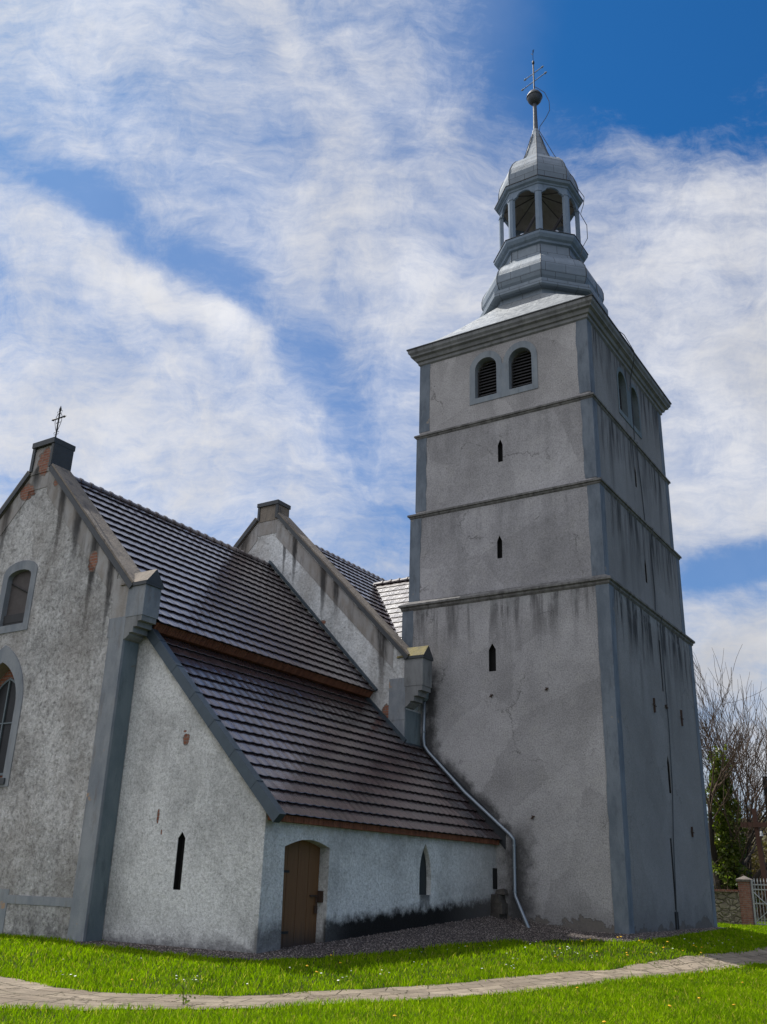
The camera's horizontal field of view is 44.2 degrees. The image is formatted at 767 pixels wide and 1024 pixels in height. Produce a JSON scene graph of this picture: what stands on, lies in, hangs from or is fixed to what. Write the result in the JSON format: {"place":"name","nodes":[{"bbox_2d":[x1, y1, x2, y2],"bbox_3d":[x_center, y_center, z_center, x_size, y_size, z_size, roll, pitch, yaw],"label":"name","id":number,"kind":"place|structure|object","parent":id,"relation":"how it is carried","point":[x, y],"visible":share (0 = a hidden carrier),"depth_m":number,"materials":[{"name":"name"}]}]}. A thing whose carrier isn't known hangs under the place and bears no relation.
{"place":"outdoors","nodes":[
{"label":"outdoors","id":0,"kind":"place"},
{"bbox_2d":[0,947,766,1010],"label":"path","id":1,"kind":"structure","parent":0,"point":[15,991],"depth_m":14.24,"materials":[{"name":"grey concrete"}]},
{"bbox_2d":[175,979,195,1004],"bbox_3d":[-2.620,6.353,12.469,0.226,0.324,0.211,-12,-25,31],"label":"weed","id":2,"kind":"object","parent":1,"relation":"on","point":[183,993],"visible":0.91,"depth_m":12.46,"materials":[{"name":"green plant"}]},
{"bbox_2d":[0,911,766,1023],"bbox_3d":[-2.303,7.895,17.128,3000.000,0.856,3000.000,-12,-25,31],"label":"ground","id":3,"kind":"structure","parent":0,"point":[472,957],"depth_m":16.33,"materials":[{"name":"green plant"}]},
{"bbox_2d":[0,407,374,941],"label":"church wing","id":4,"kind":"structure","parent":3,"relation":"on","point":[97,583],"depth_m":22.26,"materials":[{"name":"grey paint"}]},
{"bbox_2d":[0,645,23,786],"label":"lancet window","id":5,"kind":"structure","parent":4,"relation":"in","point":[11,684],"depth_m":22.63,"materials":[{"name":"glass"}]},
{"bbox_2d":[0,560,37,633],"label":"upper window","id":6,"kind":"structure","parent":4,"relation":"in","point":[19,580],"depth_m":23.74,"materials":[{"name":"glass"}]},
{"bbox_2d":[101,627,508,952],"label":"lean to annexe","id":7,"kind":"structure","parent":3,"relation":"on","point":[224,754],"depth_m":19.99,"materials":[{"name":"paint"}]},
{"bbox_2d":[173,832,184,889],"bbox_3d":[-4.010,6.935,18.790,0.200,1.090,0.120,-12,-25,31],"label":"slit window","id":8,"kind":"structure","parent":7,"relation":"in","point":[181,840],"depth_m":18.84,"materials":[{"name":"black glass"}]},
{"bbox_2d":[280,840,323,947],"bbox_3d":[-1.686,7.640,18.618,0.185,2.230,1.540,-12,-25,31],"label":"door","id":9,"kind":"structure","parent":7,"relation":"in","point":[301,895],"depth_m":18.78,"materials":[{"name":"brown wood"}]},
{"bbox_2d":[419,851,425,894],"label":"lancet window","id":10,"kind":"structure","parent":7,"relation":"in","point":[422,876],"depth_m":22.48,"materials":[{"name":"black glass"}]},
{"bbox_2d":[220,499,432,830],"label":"church transept","id":11,"kind":"structure","parent":3,"relation":"on","point":[338,597],"depth_m":29.98,"materials":[{"name":"paint"}]},
{"bbox_2d":[373,577,408,638],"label":"church nave","id":12,"kind":"structure","parent":3,"relation":"on","point":[394,594],"depth_m":34.76,"materials":[{"name":"tile"}]},
{"bbox_2d":[75,915,724,960],"bbox_3d":[3.511,10.115,22.727,20.918,0.630,4.552,16,-25,-32],"label":"gravel bed","id":13,"kind":"object","parent":3,"relation":"on","point":[510,923],"visible":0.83,"depth_m":21.27,"materials":[{"name":"grey gravel"}]},
{"bbox_2d":[398,50,717,933],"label":"church tower","id":14,"kind":"structure","parent":3,"relation":"on","point":[532,610],"depth_m":28.58,"materials":[{"name":"paint"}]},
{"bbox_2d":[422,693,529,927],"bbox_3d":[2.546,8.028,26.219,3.691,6.533,0.596,-15,-27,36],"label":"drainpipe","id":15,"kind":"object","parent":14,"relation":"attached to","point":[477,804],"visible":0.88,"depth_m":26.03,"materials":[{"name":"metal"}]},
{"bbox_2d":[489,644,495,671],"bbox_3d":[3.224,4.268,27.650,0.230,0.830,0.140,-12,-25,31],"label":"slit window","id":16,"kind":"structure","parent":14,"relation":"in","point":[492,651],"depth_m":27.71,"materials":[{"name":"black glass"}]},
{"bbox_2d":[497,536,501,557],"bbox_3d":[3.591,1.083,28.898,0.170,0.750,0.140,-12,-25,31],"label":"slit window","id":17,"kind":"structure","parent":14,"relation":"in","point":[499,543],"depth_m":28.95,"materials":[{"name":"black glass"}]},
{"bbox_2d":[498,440,502,461],"bbox_3d":[3.767,-1.940,30.175,0.170,0.800,0.140,-12,-25,31],"label":"slit window","id":18,"kind":"structure","parent":14,"relation":"in","point":[500,446],"depth_m":30.23,"materials":[{"name":"black glass"}]},
{"bbox_2d":[470,341,537,405],"bbox_3d":[3.991,-4.599,31.214,2.450,1.900,0.242,-12,-25,31],"label":"belfry window frame","id":19,"kind":"structure","parent":14,"relation":"in","point":[503,370],"depth_m":31.13,"materials":[{"name":"grey paint"}]},
{"bbox_2d":[534,86,677,929],"bbox_3d":[7.134,-3.325,32.792,3.543,32.510,2.126,-12,-25,31],"label":"lightning conductor","id":20,"kind":"object","parent":14,"relation":"attached to","point":[651,551],"visible":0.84,"depth_m":30.70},
{"bbox_2d":[616,367,641,438],"bbox_3d":[8.374,-3.813,32.630,0.242,1.930,2.340,-12,-25,31],"label":"belfry window frame","id":21,"kind":"structure","parent":14,"relation":"in","point":[626,412],"depth_m":32.57,"materials":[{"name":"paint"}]},
{"bbox_2d":[667,756,670,792],"bbox_3d":[8.429,7.803,28.141,0.140,1.120,0.220,-12,-25,31],"label":"slit window","id":22,"kind":"structure","parent":14,"relation":"in","point":[667,756],"depth_m":28.18,"materials":[{"name":"black glass"}]},
{"bbox_2d":[714,889,741,924],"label":"stone wall","id":23,"kind":"structure","parent":3,"relation":"on","point":[727,902],"depth_m":36.61,"materials":[{"name":"stone"}]},
{"bbox_2d":[693,646,766,878],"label":"bare tree","id":24,"kind":"object","parent":3,"relation":"on","point":[736,796],"visible":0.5,"depth_m":50.70,"materials":[{"name":"brown plant"}]},
{"bbox_2d":[694,663,766,919],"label":"bare tree","id":25,"kind":"object","parent":3,"relation":"on","point":[730,848],"visible":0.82,"depth_m":46.38,"materials":[{"name":"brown plant"}]},
{"bbox_2d":[698,697,766,888],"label":"bare tree","id":26,"kind":"object","parent":3,"relation":"on","point":[737,763],"visible":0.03,"depth_m":54.59,"materials":[{"name":"brown plant"}]},
{"bbox_2d":[703,688,766,832],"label":"bare tree","id":27,"kind":"object","parent":3,"relation":"on","point":[747,760],"visible":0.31,"depth_m":55.18,"materials":[{"name":"brown plant"}]},
{"bbox_2d":[712,819,766,917],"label":"scrub stems","id":28,"kind":"object","parent":3,"relation":"on","point":[758,906],"visible":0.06,"depth_m":46.26,"materials":[{"name":"brown plant"}]},
{"bbox_2d":[715,815,766,915],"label":"undergrowth","id":29,"kind":"object","parent":3,"relation":"on","point":[753,859],"visible":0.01,"depth_m":54.34,"materials":[{"name":"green plant"}]},
{"bbox_2d":[735,876,754,924],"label":"brick pier","id":30,"kind":"structure","parent":3,"relation":"on","point":[746,901],"depth_m":36.37,"materials":[{"name":"brick"}]},
{"bbox_2d":[751,878,766,924],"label":"iron gate","id":31,"kind":"structure","parent":30,"relation":"attached to","point":[753,893],"depth_m":36.18,"materials":[{"name":"metal"}]},
{"bbox_2d":[740,808,766,902],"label":"wooden cross","id":32,"kind":"object","parent":3,"relation":"on","point":[756,824],"visible":1,"depth_m":44.09,"materials":[{"name":"brown wood"}]},
{"bbox_2d":[761,776,766,813],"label":"dark post","id":33,"kind":"object","parent":3,"relation":"on","point":[765,789],"visible":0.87,"depth_m":49.37,"materials":[{"name":"black metal"}]},
{"bbox_2d":[0,0,766,817],"label":"sky","id":34,"kind":"structure","parent":0,"point":[229,229],"materials":[{"name":"blue"}]},
{"bbox_2d":[715,820,766,858],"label":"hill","id":35,"kind":"structure","parent":0,"point":[763,836],"depth_m":123.56,"materials":[{"name":"green plant"}]}
]}

